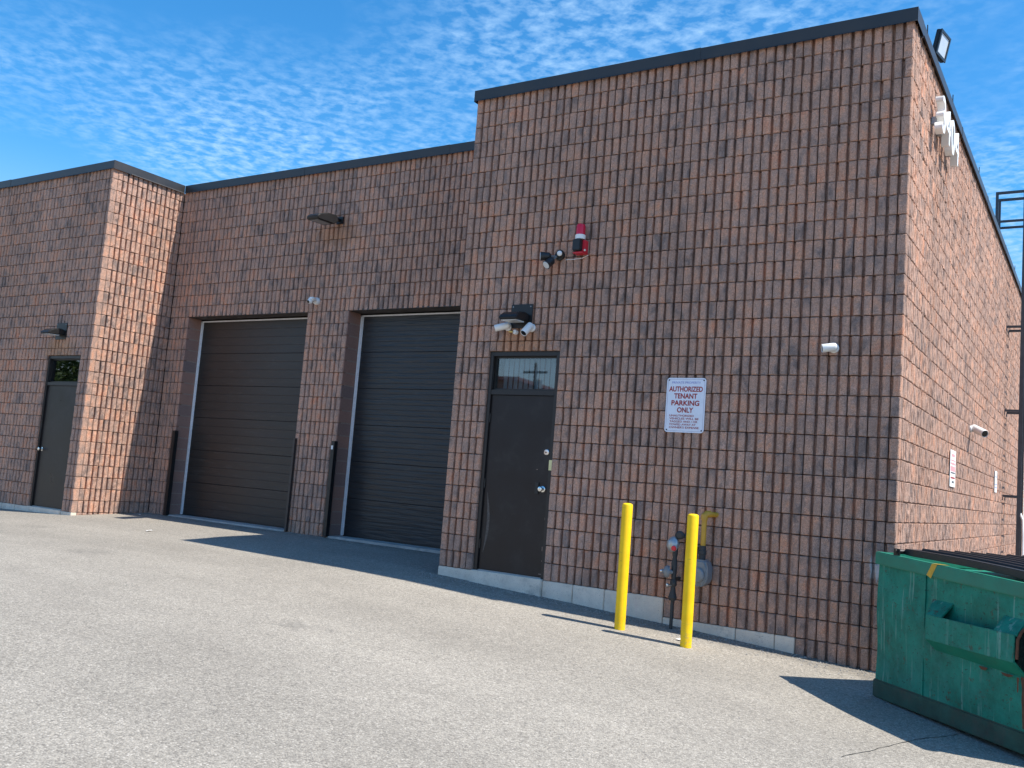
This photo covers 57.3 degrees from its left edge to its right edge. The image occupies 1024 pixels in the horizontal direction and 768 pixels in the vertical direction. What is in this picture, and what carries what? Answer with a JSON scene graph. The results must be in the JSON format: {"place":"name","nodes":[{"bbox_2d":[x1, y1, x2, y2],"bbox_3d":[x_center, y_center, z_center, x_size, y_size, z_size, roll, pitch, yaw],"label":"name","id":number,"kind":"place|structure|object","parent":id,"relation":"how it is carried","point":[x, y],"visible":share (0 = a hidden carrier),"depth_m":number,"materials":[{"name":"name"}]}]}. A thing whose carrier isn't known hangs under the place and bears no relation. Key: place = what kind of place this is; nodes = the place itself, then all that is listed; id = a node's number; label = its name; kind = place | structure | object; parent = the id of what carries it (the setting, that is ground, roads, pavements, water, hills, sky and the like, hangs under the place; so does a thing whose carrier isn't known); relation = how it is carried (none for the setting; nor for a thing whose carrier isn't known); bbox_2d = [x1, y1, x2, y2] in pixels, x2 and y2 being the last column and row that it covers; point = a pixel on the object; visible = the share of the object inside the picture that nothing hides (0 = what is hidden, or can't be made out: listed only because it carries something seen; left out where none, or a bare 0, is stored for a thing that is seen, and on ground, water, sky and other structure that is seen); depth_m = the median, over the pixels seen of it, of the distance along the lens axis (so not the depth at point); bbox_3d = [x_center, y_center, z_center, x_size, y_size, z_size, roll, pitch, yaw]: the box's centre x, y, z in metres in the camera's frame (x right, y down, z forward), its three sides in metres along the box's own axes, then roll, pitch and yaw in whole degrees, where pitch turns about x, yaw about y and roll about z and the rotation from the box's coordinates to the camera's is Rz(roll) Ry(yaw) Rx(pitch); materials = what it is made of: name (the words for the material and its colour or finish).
{"place":"outdoors","nodes":[
{"label":"outdoors","id":0,"kind":"place"},
{"bbox_2d":[0,508,1023,767],"bbox_3d":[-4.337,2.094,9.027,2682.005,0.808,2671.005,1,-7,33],"label":"ground","id":1,"kind":"structure","parent":0,"point":[362,658],"depth_m":6.90,"materials":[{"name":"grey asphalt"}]},
{"bbox_2d":[0,6,1023,672],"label":"industrial building","id":2,"kind":"structure","parent":1,"relation":"on","point":[762,218],"depth_m":11.30,"materials":[{"name":"brick"}]},
{"bbox_2d":[41,323,67,339],"bbox_3d":[-8.035,-0.950,16.437,0.310,0.295,0.310,1,-7,33],"label":"wall lamp","id":3,"kind":"object","parent":2,"relation":"attached to","point":[59,332],"visible":1,"depth_m":16.46,"materials":[{"name":"black metal"}]},
{"bbox_2d":[30,355,82,509],"bbox_3d":[-7.931,0.826,16.377,0.994,2.668,0.172,1,-7,33],"label":"door","id":4,"kind":"structure","parent":2,"relation":"in","point":[55,430],"depth_m":16.40,"materials":[{"name":"paint"}]},
{"bbox_2d":[163,430,177,515],"bbox_3d":[-6.093,1.584,16.742,0.077,1.512,0.082,1,-7,33],"label":"guard post","id":5,"kind":"object","parent":2,"relation":"attached to","point":[170,475],"visible":1,"depth_m":16.72,"materials":[{"name":"black metal"}]},
{"bbox_2d":[180,317,307,527],"bbox_3d":[-4.601,0.625,16.384,2.984,3.557,0.073,1,-7,33],"label":"overhead door","id":6,"kind":"structure","parent":2,"relation":"in","point":[245,404],"depth_m":16.41,"materials":[{"name":"brown metal"}]},
{"bbox_2d":[284,438,296,530],"bbox_3d":[-3.580,1.624,15.152,0.047,1.502,0.055,1,-7,33],"label":"guard post","id":7,"kind":"object","parent":2,"relation":"attached to","point":[290,484],"visible":1,"depth_m":15.14,"materials":[{"name":"brown metal"}]},
{"bbox_2d":[307,297,319,304],"bbox_3d":[-3.246,-1.363,15.306,0.120,0.130,0.203,1,-7,33],"label":"turret camera","id":8,"kind":"object","parent":2,"relation":"attached to","point":[314,300],"visible":1,"depth_m":15.28,"materials":[{"name":"white plastic"}]},
{"bbox_2d":[307,213,343,224],"bbox_3d":[-2.997,-2.670,15.101,0.250,0.200,0.615,1,-7,33],"label":"led wall light","id":9,"kind":"object","parent":2,"relation":"attached to","point":[325,218],"visible":1,"depth_m":14.97,"materials":[{"name":"black metal"}]},
{"bbox_2d":[322,441,337,536],"bbox_3d":[-2.846,1.637,14.666,0.072,1.492,0.082,1,-7,33],"label":"guard post","id":10,"kind":"object","parent":2,"relation":"attached to","point":[330,486],"visible":1,"depth_m":14.64,"materials":[{"name":"black metal"}]},
{"bbox_2d":[340,312,460,548],"bbox_3d":[-1.315,0.669,14.284,2.984,3.557,0.073,1,-7,33],"label":"overhead door","id":11,"kind":"structure","parent":2,"relation":"in","point":[397,461],"depth_m":14.51,"materials":[{"name":"metal"}]},
{"bbox_2d":[494,322,511,331],"bbox_3d":[-0.110,-0.693,11.453,0.219,0.128,0.132,4,-6,1],"label":"security camera","id":12,"kind":"object","parent":2,"relation":"attached to","point":[506,326],"visible":0.98,"depth_m":11.40,"materials":[{"name":"white plastic"}]},
{"bbox_2d":[509,330,517,334],"bbox_3d":[0.019,-0.632,11.402,0.119,0.060,0.070,4,-6,5],"label":"junction socket","id":13,"kind":"object","parent":2,"relation":"attached to","point":[515,332],"visible":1,"depth_m":11.38,"materials":[{"name":"white plastic"}]},
{"bbox_2d":[499,304,532,328],"bbox_3d":[0.037,-0.842,11.279,0.310,0.295,0.310,1,-7,33],"label":"wall lamp","id":14,"kind":"object","parent":2,"relation":"attached to","point":[519,316],"visible":1,"depth_m":11.32,"materials":[{"name":"black metal"}]},
{"bbox_2d":[474,351,559,578],"bbox_3d":[0.092,0.937,11.291,0.994,2.668,0.239,1,-7,33],"label":"door","id":15,"kind":"structure","parent":2,"relation":"in","point":[511,533],"depth_m":11.26,"materials":[{"name":"paint"}]},
{"bbox_2d":[520,322,535,335],"bbox_3d":[0.184,-0.655,11.230,0.116,0.176,0.188,1,-7,33],"label":"security camera","id":16,"kind":"object","parent":2,"relation":"attached to","point":[528,327],"visible":1,"depth_m":11.20,"materials":[{"name":"white plastic"}]},
{"bbox_2d":[540,250,564,268],"bbox_3d":[0.479,-1.483,11.154,0.300,0.254,0.191,5,-6,-1],"label":"security light","id":17,"kind":"object","parent":2,"relation":"attached to","point":[549,261],"visible":1,"depth_m":11.13,"materials":[{"name":"black plastic"}]},
{"bbox_2d":[572,223,587,255],"bbox_3d":[0.809,-1.706,11.014,0.156,0.360,0.150,1,-7,33],"label":"strobe siren","id":18,"kind":"object","parent":2,"relation":"attached to","point":[580,245],"visible":1,"depth_m":10.97,"materials":[{"name":"red plastic"}]},
{"bbox_2d":[664,378,705,432],"bbox_3d":[1.869,0.228,10.123,0.449,0.593,0.009,1,-7,33],"label":"parking sign","id":19,"kind":"object","parent":2,"relation":"attached to","point":[685,406],"visible":1,"depth_m":10.12,"materials":[{"name":"white metal"}]},
{"bbox_2d":[660,511,718,628],"bbox_3d":[1.827,1.975,9.766,0.533,1.339,0.313,1,-7,33],"label":"gas meter","id":20,"kind":"object","parent":2,"relation":"attached to","point":[704,568],"visible":0.91,"depth_m":9.72,"materials":[{"name":"grey metal"}]},
{"bbox_2d":[821,343,838,352],"bbox_3d":[3.165,-0.360,9.327,0.185,0.110,0.131,4,-6,7],"label":"security camera","id":21,"kind":"object","parent":2,"relation":"attached to","point":[831,347],"visible":1,"depth_m":9.28,"materials":[{"name":"white plastic"}]},
{"bbox_2d":[933,28,950,62],"bbox_3d":[4.770,-3.745,10.517,0.193,0.354,0.313,-1,-8,42],"label":"floodlight","id":22,"kind":"object","parent":2,"relation":"attached to","point":[942,42],"visible":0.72,"depth_m":10.45,"materials":[{"name":"black metal"}]},
{"bbox_2d":[931,96,958,166],"bbox_3d":[4.943,-2.857,10.697,0.125,0.407,1.290,1,-7,33],"label":"street number","id":23,"kind":"object","parent":2,"relation":"attached to","point":[943,125],"visible":1,"depth_m":10.54,"materials":[{"name":"white plastic"}]},
{"bbox_2d":[949,449,955,486],"bbox_3d":[5.582,1.071,11.877,0.005,0.460,0.480,1,-7,33],"label":"side wall sign","id":24,"kind":"object","parent":2,"relation":"attached to","point":[952,467],"visible":1,"depth_m":11.85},
{"bbox_2d":[970,424,988,437],"bbox_3d":[6.590,0.663,13.268,0.144,0.193,0.307,5,-6,-9],"label":"security camera","id":25,"kind":"object","parent":2,"relation":"attached to","point":[979,431],"visible":1,"depth_m":13.20,"materials":[{"name":"white plastic"}]},
{"bbox_2d":[994,471,996,492],"bbox_3d":[8.447,1.707,16.374,0.005,0.370,0.380,1,-7,33],"label":"side wall sign","id":26,"kind":"object","parent":2,"relation":"attached to","point":[995,486],"visible":1,"depth_m":16.32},
{"bbox_2d":[995,190,1023,555],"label":"roof ladder","id":27,"kind":"object","parent":2,"relation":"attached to","point":[1020,475],"visible":0.73,"depth_m":17.66,"materials":[{"name":"metal"}]},
{"bbox_2d":[614,503,632,629],"bbox_3d":[1.134,1.913,9.562,0.110,1.392,0.110,1,-7,33],"label":"bollard","id":28,"kind":"object","parent":1,"relation":"on","point":[623,568],"visible":0.94,"depth_m":9.52,"materials":[{"name":"yellow metal"}]},
{"bbox_2d":[680,514,698,647],"bbox_3d":[1.715,1.956,9.078,0.110,1.392,0.110,1,-7,33],"label":"bollard","id":29,"kind":"object","parent":1,"relation":"on","point":[689,581],"visible":0.89,"depth_m":9.04,"materials":[{"name":"yellow metal"}]},
{"bbox_2d":[873,548,1023,754],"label":"dumpster","id":30,"kind":"object","parent":1,"relation":"on","point":[950,638],"visible":1,"depth_m":7.12,"materials":[{"name":"green metal"}]},
{"bbox_2d":[1020,513,1023,555],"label":"conduit","id":31,"kind":"object","parent":1,"relation":"on","point":[1022,543],"visible":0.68,"depth_m":17.16,"materials":[{"name":"white plastic"}]},
{"bbox_2d":[0,0,1023,518],"label":"sky","id":32,"kind":"structure","parent":0,"point":[184,92],"materials":[{"name":"blue"}]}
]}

